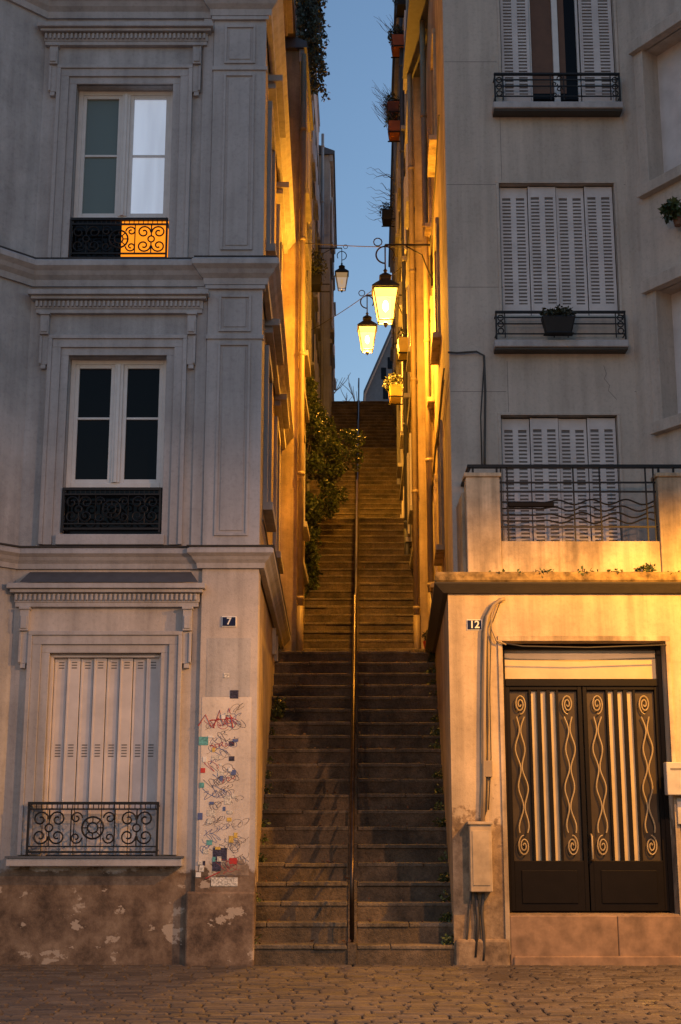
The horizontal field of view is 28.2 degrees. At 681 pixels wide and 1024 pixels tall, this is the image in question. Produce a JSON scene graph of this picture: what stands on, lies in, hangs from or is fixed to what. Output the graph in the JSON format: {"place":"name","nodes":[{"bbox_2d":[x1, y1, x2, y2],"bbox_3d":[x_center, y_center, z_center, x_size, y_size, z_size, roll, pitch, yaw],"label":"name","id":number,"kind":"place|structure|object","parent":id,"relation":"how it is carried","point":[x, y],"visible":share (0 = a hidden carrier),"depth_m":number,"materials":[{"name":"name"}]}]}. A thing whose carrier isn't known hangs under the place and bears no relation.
{"place":"outdoors","nodes":[
{"label":"outdoors","id":0,"kind":"place"},
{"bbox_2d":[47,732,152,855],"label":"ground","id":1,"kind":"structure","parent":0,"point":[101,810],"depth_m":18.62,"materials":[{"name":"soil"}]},
{"bbox_2d":[0,569,201,965],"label":"ground floor wall","id":2,"kind":"structure","parent":1,"relation":"on","point":[93,915],"depth_m":14.29,"materials":[{"name":"paint"}]},
{"bbox_2d":[0,0,203,863],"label":"wall","id":3,"kind":"structure","parent":1,"relation":"on","point":[27,110],"depth_m":15.72,"materials":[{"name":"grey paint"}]},
{"bbox_2d":[6,534,182,865],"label":"window sills","id":4,"kind":"structure","parent":3,"relation":"attached to","point":[109,539],"depth_m":14.21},
{"bbox_2d":[6,22,213,854],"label":"window surrounds","id":5,"kind":"object","parent":3,"relation":"attached to","point":[37,648],"visible":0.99,"depth_m":15.49,"materials":[{"name":"stone"}]},
{"bbox_2d":[5,856,183,857],"bbox_3d":[-2.590,3.667,14.386,1.869,0.020,0.395,0,-13,0],"label":"sill flashing","id":6,"kind":"object","parent":5,"relation":"attached to","point":[94,856],"visible":0.79,"depth_m":14.20,"materials":[{"name":"metal"}]},
{"bbox_2d":[25,802,159,855],"bbox_3d":[-2.620,3.390,14.482,1.389,0.558,0.412,0,-13,0],"label":"balcony railing","id":7,"kind":"object","parent":6,"relation":"on","point":[49,816],"visible":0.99,"depth_m":14.31,"materials":[{"name":"black metal"}]},
{"bbox_2d":[41,654,160,855],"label":"folding shutters","id":8,"kind":"object","parent":6,"relation":"on","point":[62,775],"visible":0.93,"depth_m":14.71,"materials":[{"name":"paint"}]},
{"bbox_2d":[55,662,155,756],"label":"shutter slots","id":9,"kind":"object","parent":8,"relation":"attached to","point":[109,744],"visible":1,"depth_m":14.71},
{"bbox_2d":[20,572,197,581],"bbox_3d":[-2.540,0.718,14.936,1.960,0.146,0.180,0,-13,0],"label":"hood flashing","id":10,"kind":"object","parent":5,"relation":"attached to","point":[109,577],"visible":1,"depth_m":14.93,"materials":[{"name":"metal"}]},
{"bbox_2d":[61,487,161,532],"bbox_3d":[-2.567,0.010,15.310,1.108,0.512,0.332,0,-13,0],"label":"balcony railing","id":11,"kind":"object","parent":5,"relation":"on","point":[114,489],"visible":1,"depth_m":15.18,"materials":[{"name":"black metal"}]},
{"bbox_2d":[66,360,166,487],"bbox_3d":[-2.567,-1.019,15.594,1.124,1.530,0.105,0,-13,0],"label":"window frame","id":12,"kind":"object","parent":3,"relation":"attached to","point":[118,418],"visible":0.91,"depth_m":15.59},
{"bbox_2d":[75,369,111,478],"bbox_3d":[-2.847,-1.010,15.634,0.389,1.422,0.033,0,-13,0],"label":"window pane","id":13,"kind":"object","parent":12,"relation":"in","point":[93,435],"visible":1,"depth_m":15.62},
{"bbox_2d":[124,369,159,478],"bbox_3d":[-2.288,-1.010,15.634,0.389,1.422,0.033,0,-13,0],"label":"window pane","id":14,"kind":"object","parent":12,"relation":"in","point":[141,435],"visible":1,"depth_m":15.62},
{"bbox_2d":[73,91,172,220],"bbox_3d":[-2.609,-4.306,16.359,1.164,1.711,0.105,0,-13,0],"label":"window frame","id":15,"kind":"object","parent":3,"relation":"attached to","point":[124,156],"visible":0.84,"depth_m":16.36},
{"bbox_2d":[82,100,118,213],"bbox_3d":[-2.899,-4.297,16.399,0.409,1.603,0.033,0,-13,0],"label":"window pane","id":16,"kind":"object","parent":15,"relation":"in","point":[100,173],"visible":0.79,"depth_m":16.38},
{"bbox_2d":[131,100,165,213],"bbox_3d":[-2.320,-4.297,16.399,0.409,1.603,0.033,0,-13,0],"label":"window pane","id":17,"kind":"object","parent":15,"relation":"in","point":[147,192],"visible":0.79,"depth_m":16.38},
{"bbox_2d":[121,221,168,256],"bbox_3d":[-2.317,-3.172,16.139,0.584,0.597,0.080,0,-13,0],"label":"lit room","id":18,"kind":"object","parent":3,"relation":"attached to","point":[138,238],"visible":0.29,"depth_m":16.12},
{"bbox_2d":[0,0,295,649],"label":"belt cornices","id":19,"kind":"object","parent":3,"relation":"attached to","point":[33,272],"visible":0.98,"depth_m":15.75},
{"bbox_2d":[69,218,168,256],"bbox_3d":[-2.609,-3.169,16.050,1.148,0.544,0.332,0,-13,0],"label":"balcony railing","id":20,"kind":"object","parent":19,"relation":"on","point":[93,252],"visible":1,"depth_m":15.92,"materials":[{"name":"black metal"}]},
{"bbox_2d":[0,245,290,634],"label":"belt flashing","id":21,"kind":"object","parent":19,"relation":"on","point":[187,546],"visible":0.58,"depth_m":15.59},
{"bbox_2d":[191,16,268,544],"bbox_3d":[-1.272,-2.831,15.821,0.795,6.606,0.105,0,-13,0],"label":"pilaster","id":22,"kind":"object","parent":3,"relation":"attached to","point":[227,440],"visible":0.94,"depth_m":15.71,"materials":[{"name":"stone"}]},
{"bbox_2d":[78,50,306,731],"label":"alley wall","id":23,"kind":"structure","parent":1,"relation":"on","point":[288,474],"depth_m":23.00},
{"bbox_2d":[285,37,313,130],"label":"roof","id":24,"kind":"structure","parent":23,"relation":"on","point":[293,43],"depth_m":24.30,"materials":[{"name":"metal"}]},
{"bbox_2d":[295,0,330,101],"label":"hanging ivy","id":25,"kind":"object","parent":24,"relation":"on","point":[313,15],"visible":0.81,"depth_m":26.52,"materials":[{"name":"green plant"}]},
{"bbox_2d":[296,53,306,651],"bbox_3d":[-0.660,-2.890,23.055,0.125,10.920,0.122,0,-13,0],"label":"drainpipe","id":26,"kind":"object","parent":23,"relation":"attached to","point":[300,530],"visible":0.88,"depth_m":22.93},
{"bbox_2d":[298,126,311,583],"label":"trim","id":27,"kind":"structure","parent":23,"relation":"attached to","point":[307,373],"depth_m":24.68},
{"bbox_2d":[306,74,311,490],"bbox_3d":[-0.660,-7.844,29.341,0.100,18.420,0.097,0,-13,0],"label":"drainpipe","id":28,"kind":"object","parent":23,"relation":"attached to","point":[309,229],"visible":0.38,"depth_m":28.59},
{"bbox_2d":[184,891,254,966],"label":"plinth","id":29,"kind":"structure","parent":1,"relation":"on","point":[219,928],"depth_m":14.11,"materials":[{"name":"paint"}]},
{"bbox_2d":[195,569,260,942],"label":"pilaster ground","id":30,"kind":"structure","parent":1,"relation":"on","point":[231,592],"depth_m":14.84,"materials":[{"name":"paint"}]},
{"bbox_2d":[196,673,238,885],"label":"wall stickers","id":31,"kind":"object","parent":30,"relation":"attached to","point":[219,854],"depth_m":14.33,"materials":[{"name":"paper"}]},
{"bbox_2d":[198,703,248,878],"bbox_3d":[-1.254,3.000,14.441,0.572,1.915,0.011,0,-13,0],"label":"graffiti","id":32,"kind":"object","parent":30,"relation":"attached to","point":[232,727],"visible":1,"depth_m":14.46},
{"bbox_2d":[198,697,251,875],"bbox_3d":[-1.232,2.921,14.473,0.535,1.872,0.024,0,-13,0],"label":"pilaster overpaint","id":33,"kind":"object","parent":30,"relation":"attached to","point":[240,750],"visible":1,"depth_m":14.46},
{"bbox_2d":[206,638,250,696],"bbox_3d":[-1.220,1.694,14.759,0.480,0.639,0.022,0,-13,0],"label":"pilaster overpaint","id":34,"kind":"object","parent":30,"relation":"attached to","point":[231,657],"visible":1,"depth_m":14.75,"materials":[{"name":"grey paint"}]},
{"bbox_2d":[256,36,282,895],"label":"side wall","id":35,"kind":"structure","parent":1,"relation":"on","point":[266,670],"depth_m":16.90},
{"bbox_2d":[263,319,283,531],"bbox_3d":[-0.924,-1.060,17.291,0.348,2.420,1.502,0,-13,0],"label":"side window trim","id":36,"kind":"structure","parent":35,"relation":"attached to","point":[274,356],"depth_m":16.97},
{"bbox_2d":[266,75,285,254],"bbox_3d":[-0.924,-4.342,18.055,0.348,2.420,1.502,0,-13,0],"label":"side window trim","id":37,"kind":"structure","parent":35,"relation":"attached to","point":[276,120],"depth_m":17.81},
{"bbox_2d":[273,394,289,573],"bbox_3d":[-0.954,-0.380,20.213,0.348,2.420,1.502,0,-13,0],"label":"side window trim","id":38,"kind":"structure","parent":35,"relation":"attached to","point":[281,420],"depth_m":19.97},
{"bbox_2d":[276,182,291,284],"bbox_3d":[-0.954,-3.662,20.977,0.348,2.420,1.502,0,-13,0],"label":"side window trim","id":39,"kind":"structure","parent":35,"relation":"attached to","point":[283,218],"depth_m":20.83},
{"bbox_2d":[311,72,318,436],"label":"alley wall","id":40,"kind":"structure","parent":1,"relation":"on","point":[317,126],"depth_m":44.06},
{"bbox_2d":[295,1,320,437],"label":"trim","id":41,"kind":"structure","parent":40,"relation":"attached to","point":[314,307],"depth_m":41.44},
{"bbox_2d":[318,243,348,291],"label":"street lamp","id":42,"kind":"object","parent":41,"relation":"attached to","point":[341,274],"visible":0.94,"depth_m":43.48,"materials":[{"name":"glass"}]},
{"bbox_2d":[307,248,329,291],"bbox_3d":[-0.627,-6.114,34.068,0.877,1.035,1.136,8,-15,-32],"label":"flower box","id":43,"kind":"object","parent":40,"relation":"attached to","point":[316,281],"visible":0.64,"depth_m":33.79,"materials":[{"name":"black metal"}]},
{"bbox_2d":[320,133,324,406],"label":"drainpipe","id":44,"kind":"object","parent":40,"relation":"attached to","point":[322,251],"visible":0.61,"depth_m":46.15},
{"bbox_2d":[318,155,330,423],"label":"alley wall","id":45,"kind":"structure","parent":1,"relation":"on","point":[327,279],"depth_m":46.24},
{"bbox_2d":[330,200,335,414],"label":"trim","id":46,"kind":"structure","parent":45,"relation":"attached to","point":[332,378],"depth_m":47.63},
{"bbox_2d":[254,401,454,966],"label":"stone staircase","id":47,"kind":"structure","parent":1,"relation":"on","point":[395,931],"depth_m":17.83,"materials":[{"name":"stone"}]},
{"bbox_2d":[305,373,367,596],"bbox_3d":[-0.200,-0.277,27.165,1.571,4.658,2.889,0,-13,0],"label":"climbing vine","id":48,"kind":"object","parent":47,"relation":"on","point":[330,468],"visible":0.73,"depth_m":26.73,"materials":[{"name":"green plant"}]},
{"bbox_2d":[254,646,453,944],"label":"stair weeds","id":49,"kind":"object","parent":47,"relation":"on","point":[279,708],"visible":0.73,"depth_m":16.95,"materials":[{"name":"green plant"}]},
{"bbox_2d":[349,378,359,941],"bbox_3d":[0.393,0.022,31.541,0.067,16.755,31.845,0,-13,1],"label":"stair handrail","id":50,"kind":"object","parent":47,"relation":"on","point":[351,853],"visible":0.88,"depth_m":16.95,"materials":[{"name":"metal"}]},
{"bbox_2d":[366,338,391,400],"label":"walls","id":51,"kind":"structure","parent":1,"relation":"on","point":[374,392],"depth_m":63.85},
{"bbox_2d":[397,68,427,648],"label":"alley wall","id":52,"kind":"structure","parent":1,"relation":"on","point":[421,426],"depth_m":24.86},
{"bbox_2d":[262,115,444,544],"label":"side wall cables","id":53,"kind":"object","parent":52,"relation":"attached to","point":[439,417],"visible":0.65,"depth_m":19.32,"materials":[{"name":"rubber"}]},
{"bbox_2d":[371,101,399,141],"bbox_3d":[1.173,-9.280,31.942,0.894,0.948,0.639,0,-13,0],"label":"flower box","id":54,"kind":"object","parent":52,"relation":"attached to","point":[393,125],"visible":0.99,"depth_m":31.79,"materials":[{"name":"ceramic"}]},
{"bbox_2d":[377,16,403,57],"bbox_3d":[1.199,-10.808,30.654,0.903,0.878,0.610,0,-13,0],"label":"flower box","id":55,"kind":"object","parent":52,"relation":"attached to","point":[396,38],"visible":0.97,"depth_m":30.44,"materials":[{"name":"ceramic"}]},
{"bbox_2d":[382,372,402,404],"bbox_3d":[1.270,-2.830,30.747,0.660,0.644,0.842,0,-13,0],"label":"flower box","id":56,"kind":"object","parent":52,"relation":"attached to","point":[395,390],"visible":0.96,"depth_m":30.54,"materials":[{"name":"orange metal"}]},
{"bbox_2d":[394,142,400,483],"bbox_3d":[1.550,-5.885,37.099,0.125,12.120,0.122,0,-13,0],"label":"drainpipe","id":57,"kind":"object","parent":52,"relation":"attached to","point":[397,367],"visible":0.23,"depth_m":36.86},
{"bbox_2d":[394,18,418,568],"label":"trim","id":58,"kind":"structure","parent":52,"relation":"attached to","point":[400,465],"depth_m":30.08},
{"bbox_2d":[357,290,401,354],"bbox_3d":[0.929,-4.295,30.569,1.102,1.585,0.450,0,-13,0],"label":"street lamp","id":59,"kind":"object","parent":58,"relation":"attached to","point":[367,329],"visible":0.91,"depth_m":30.33,"materials":[{"name":"glass"}]},
{"bbox_2d":[399,18,409,554],"bbox_3d":[1.370,-5.831,29.386,0.125,14.520,0.122,0,-13,0],"label":"drainpipe","id":60,"kind":"object","parent":58,"relation":"attached to","point":[405,382],"visible":0.62,"depth_m":29.06,"materials":[{"name":"metal"}]},
{"bbox_2d":[406,0,419,648],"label":"drainpipe","id":61,"kind":"object","parent":52,"relation":"attached to","point":[416,606],"visible":0.9,"depth_m":24.64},
{"bbox_2d":[426,0,452,571],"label":"side wall","id":62,"kind":"structure","parent":1,"relation":"on","point":[435,14],"depth_m":18.70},
{"bbox_2d":[371,235,432,327],"bbox_3d":[1.016,-3.787,22.237,1.008,1.597,0.450,0,-13,0],"label":"street lamp","id":63,"kind":"object","parent":62,"relation":"attached to","point":[385,292],"visible":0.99,"depth_m":22.01,"materials":[{"name":"black metal"}]},
{"bbox_2d":[402,0,428,78],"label":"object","id":64,"kind":"structure","parent":62,"relation":"on","point":[417,12],"depth_m":24.82,"materials":[{"name":"paint"}]},
{"bbox_2d":[420,20,433,622],"bbox_3d":[1.470,-3.302,23.048,0.125,11.320,0.122,0,-13,0],"label":"drainpipe","id":65,"kind":"object","parent":62,"relation":"attached to","point":[427,342],"visible":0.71,"depth_m":22.99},
{"bbox_2d":[424,128,431,255],"bbox_3d":[1.526,-5.620,23.765,0.140,1.880,1.200,-1,-13,2],"label":"side window trim","id":66,"kind":"structure","parent":62,"relation":"attached to","point":[427,231],"depth_m":23.22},
{"bbox_2d":[427,295,434,421],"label":"side window trim","id":67,"kind":"structure","parent":62,"relation":"attached to","point":[430,402],"depth_m":22.62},
{"bbox_2d":[427,28,436,176],"bbox_3d":[1.409,-6.299,20.846,0.140,1.880,1.200,-1,-13,2],"label":"side window trim","id":68,"kind":"structure","parent":62,"relation":"attached to","point":[432,154],"depth_m":20.49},
{"bbox_2d":[430,474,437,590],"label":"side window trim","id":69,"kind":"structure","parent":62,"relation":"attached to","point":[434,527],"depth_m":21.91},
{"bbox_2d":[430,217,440,364],"bbox_3d":[1.409,-3.280,20.143,0.140,1.880,1.200,-1,-13,2],"label":"side window trim","id":70,"kind":"structure","parent":62,"relation":"attached to","point":[435,345],"depth_m":19.78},
{"bbox_2d":[434,420,444,565],"bbox_3d":[1.409,-0.261,19.440,0.140,1.880,1.200,-1,-13,2],"label":"side window trim","id":71,"kind":"structure","parent":62,"relation":"attached to","point":[439,553],"depth_m":19.04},
{"bbox_2d":[434,596,454,955],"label":"side wall","id":72,"kind":"structure","parent":1,"relation":"on","point":[441,659],"depth_m":15.92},
{"bbox_2d":[455,939,509,965],"bbox_3d":[1.482,4.612,14.107,0.564,0.310,0.070,0,-13,0],"label":"wall base","id":73,"kind":"object","parent":1,"relation":"on","point":[497,951],"visible":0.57,"depth_m":14.08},
{"bbox_2d":[448,594,680,965],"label":"ground floor wall","id":74,"kind":"structure","parent":1,"relation":"on","point":[588,614],"depth_m":14.79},
{"bbox_2d":[466,821,492,891],"bbox_3d":[1.472,3.630,14.258,0.264,0.718,0.180,0,-13,0],"label":"utility box","id":75,"kind":"object","parent":74,"relation":"attached to","point":[480,856],"visible":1,"depth_m":14.19,"materials":[{"name":"paint"}]},
{"bbox_2d":[472,831,489,885],"bbox_3d":[1.475,3.627,14.183,0.180,0.557,0.008,0,-13,0],"label":"door panel","id":76,"kind":"structure","parent":75,"relation":"in","point":[480,839],"depth_m":14.18,"materials":[{"name":"paint"}]},
{"bbox_2d":[424,572,680,651],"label":"terrace cornice","id":77,"kind":"structure","parent":74,"relation":"attached to","point":[558,577],"depth_m":14.89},
{"bbox_2d":[425,582,680,653],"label":"cornice drip","id":78,"kind":"object","parent":77,"relation":"attached to","point":[442,591],"visible":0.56,"depth_m":14.91,"materials":[{"name":"stone"}]},
{"bbox_2d":[456,477,680,571],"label":"terrace parapet","id":79,"kind":"structure","parent":77,"relation":"on","point":[482,546],"depth_m":15.16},
{"bbox_2d":[461,464,680,540],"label":"terrace railing","id":80,"kind":"object","parent":79,"relation":"attached to","point":[496,467],"visible":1,"depth_m":15.37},
{"bbox_2d":[462,472,680,481],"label":"parapet caps","id":81,"kind":"object","parent":79,"relation":"on","point":[498,474],"visible":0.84,"depth_m":15.31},
{"bbox_2d":[466,597,665,960],"bbox_3d":[2.427,2.803,14.507,2.288,3.824,0.070,0,-13,0],"label":"utility conduit","id":82,"kind":"object","parent":74,"relation":"attached to","point":[486,768],"visible":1,"depth_m":14.57,"materials":[{"name":"rubber"}]},
{"bbox_2d":[497,636,680,954],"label":"door moulding","id":83,"kind":"object","parent":74,"relation":"attached to","point":[666,639],"depth_m":14.64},
{"bbox_2d":[512,864,667,911],"bbox_3d":[2.669,2.910,14.911,1.789,2.880,0.135,0,-13,0],"label":"door backing","id":84,"kind":"object","parent":74,"relation":"attached to","point":[589,911],"depth_m":14.52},
{"bbox_2d":[502,644,674,912],"bbox_3d":[2.669,2.875,14.763,1.789,2.880,0.160,0,-13,0],"label":"entrance door","id":85,"kind":"structure","parent":84,"relation":"attached to","point":[558,884],"depth_m":14.76,"materials":[{"name":"paint"}]},
{"bbox_2d":[528,690,642,860],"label":"door bars","id":86,"kind":"object","parent":85,"relation":"attached to","point":[618,772],"depth_m":14.77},
{"bbox_2d":[510,690,661,860],"bbox_3d":[2.669,2.872,14.813,1.599,1.832,0.004,0,-13,0],"label":"side glass","id":87,"kind":"object","parent":85,"relation":"attached to","point":[576,800],"visible":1,"depth_m":14.80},
{"bbox_2d":[515,695,657,854],"bbox_3d":[2.668,2.862,14.771,1.520,1.715,0.015,0,-13,0],"label":"door grille","id":88,"kind":"object","parent":85,"relation":"attached to","point":[598,765],"depth_m":14.76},
{"bbox_2d":[663,762,680,823],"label":"letter box","id":89,"kind":"object","parent":74,"relation":"attached to","point":[672,778],"visible":1,"depth_m":14.38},
{"bbox_2d":[0,964,680,1023],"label":"cobblestone street","id":90,"kind":"structure","parent":0,"point":[330,994],"depth_m":11.59,"materials":[{"name":"stone"}]},
{"bbox_2d":[510,915,680,965],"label":"door step","id":91,"kind":"object","parent":90,"relation":"on","point":[592,940],"depth_m":14.13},
{"bbox_2d":[317,0,393,400],"label":"sky","id":92,"kind":"structure","parent":0,"point":[358,51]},
{"label":"terrace floor","id":93,"kind":"structure","parent":0,"visible":0},
{"bbox_2d":[442,0,643,571],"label":"wall","id":94,"kind":"structure","parent":93,"relation":"on","point":[557,149],"depth_m":16.95,"materials":[{"name":"beige paint"}]},
{"bbox_2d":[448,351,485,463],"bbox_3d":[1.550,-1.270,16.477,0.462,1.472,0.026,0,-13,0],"label":"wall conduit","id":95,"kind":"object","parent":94,"relation":"attached to","point":[484,444],"depth_m":16.48,"materials":[{"name":"metal"}]},
{"bbox_2d":[500,0,530,101],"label":"shutters","id":96,"kind":"object","parent":94,"relation":"attached to","point":[514,15],"visible":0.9,"depth_m":17.71,"materials":[{"name":"paint"}]},
{"bbox_2d":[503,1,527,94],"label":"shutter slots","id":97,"kind":"object","parent":96,"relation":"attached to","point":[518,48],"visible":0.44,"depth_m":17.72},
{"bbox_2d":[499,0,591,540],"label":"room backing","id":98,"kind":"object","parent":94,"relation":"attached to","point":[587,289],"visible":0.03,"depth_m":17.16,"materials":[{"name":"black"}]},
{"bbox_2d":[528,0,580,101],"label":"french window","id":99,"kind":"structure","parent":94,"relation":"attached to","point":[555,45],"depth_m":17.78,"materials":[{"name":"white paint"}]},
{"bbox_2d":[530,0,566,93],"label":"french window curtain","id":100,"kind":"object","parent":99,"relation":"hanging from","point":[541,36],"visible":0.83,"depth_m":17.83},
{"bbox_2d":[533,0,577,101],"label":"french window pane","id":101,"kind":"object","parent":99,"relation":"in","point":[570,37],"visible":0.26,"depth_m":17.80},
{"bbox_2d":[499,187,617,314],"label":"shutters","id":102,"kind":"object","parent":94,"relation":"attached to","point":[554,193],"visible":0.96,"depth_m":17.07,"materials":[{"name":"paint"}]},
{"bbox_2d":[502,198,613,303],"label":"shutter slots","id":103,"kind":"object","parent":102,"relation":"attached to","point":[554,250],"visible":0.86,"depth_m":17.07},
{"bbox_2d":[494,311,626,338],"bbox_3d":[2.699,-2.276,16.659,1.600,0.362,0.180,0,-13,0],"label":"window railing","id":104,"kind":"object","parent":94,"relation":"attached to","point":[623,333],"depth_m":16.60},
{"bbox_2d":[539,304,577,335],"bbox_3d":[2.661,-2.355,16.488,0.481,0.384,0.262,0,-13,0],"label":"window planter","id":105,"kind":"object","parent":104,"relation":"attached to","point":[558,321],"visible":1,"depth_m":16.43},
{"bbox_2d":[492,102,628,351],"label":"window ledges","id":106,"kind":"object","parent":94,"relation":"attached to","point":[559,343],"depth_m":16.52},
{"bbox_2d":[493,73,620,101],"bbox_3d":[2.773,-5.421,17.391,1.614,0.397,0.180,0,-13,0],"label":"window railing","id":107,"kind":"object","parent":106,"relation":"on","point":[502,80],"depth_m":17.33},
{"bbox_2d":[493,109,627,353],"bbox_3d":[2.740,-3.532,17.008,1.701,3.237,0.270,0,-13,0],"label":"ledge drip","id":108,"kind":"object","parent":106,"relation":"attached to","point":[558,113],"visible":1,"depth_m":17.24,"materials":[{"name":"concrete"}]},
{"bbox_2d":[496,0,625,540],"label":"window surrounds","id":109,"kind":"object","parent":94,"relation":"attached to","point":[618,267],"visible":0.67,"depth_m":16.95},
{"bbox_2d":[501,418,620,540],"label":"shutters","id":110,"kind":"object","parent":94,"relation":"attached to","point":[557,425],"visible":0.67,"depth_m":16.41,"materials":[{"name":"paint"}]},
{"bbox_2d":[504,430,617,540],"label":"shutter slots","id":111,"kind":"object","parent":110,"relation":"attached to","point":[524,431],"visible":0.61,"depth_m":16.41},
{"bbox_2d":[578,0,615,101],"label":"shutters","id":112,"kind":"object","parent":94,"relation":"attached to","point":[597,63],"visible":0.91,"depth_m":17.71,"materials":[{"name":"paint"}]},
{"bbox_2d":[581,1,611,94],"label":"shutter slots","id":113,"kind":"object","parent":112,"relation":"attached to","point":[592,48],"visible":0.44,"depth_m":17.73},
{"bbox_2d":[616,0,680,540],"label":"wing wall","id":114,"kind":"structure","parent":93,"relation":"on","point":[654,240],"depth_m":16.72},
{"bbox_2d":[628,8,680,434],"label":"wing trim","id":115,"kind":"structure","parent":114,"relation":"attached to","point":[652,286],"depth_m":16.51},
{"bbox_2d":[657,41,680,413],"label":"wing shutters","id":116,"kind":"object","parent":114,"relation":"attached to","point":[669,69],"visible":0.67,"depth_m":16.94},
{"bbox_2d":[657,196,680,226],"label":"window plant","id":117,"kind":"object","parent":114,"relation":"on","point":[670,209],"depth_m":16.06,"materials":[{"name":"green plant"}]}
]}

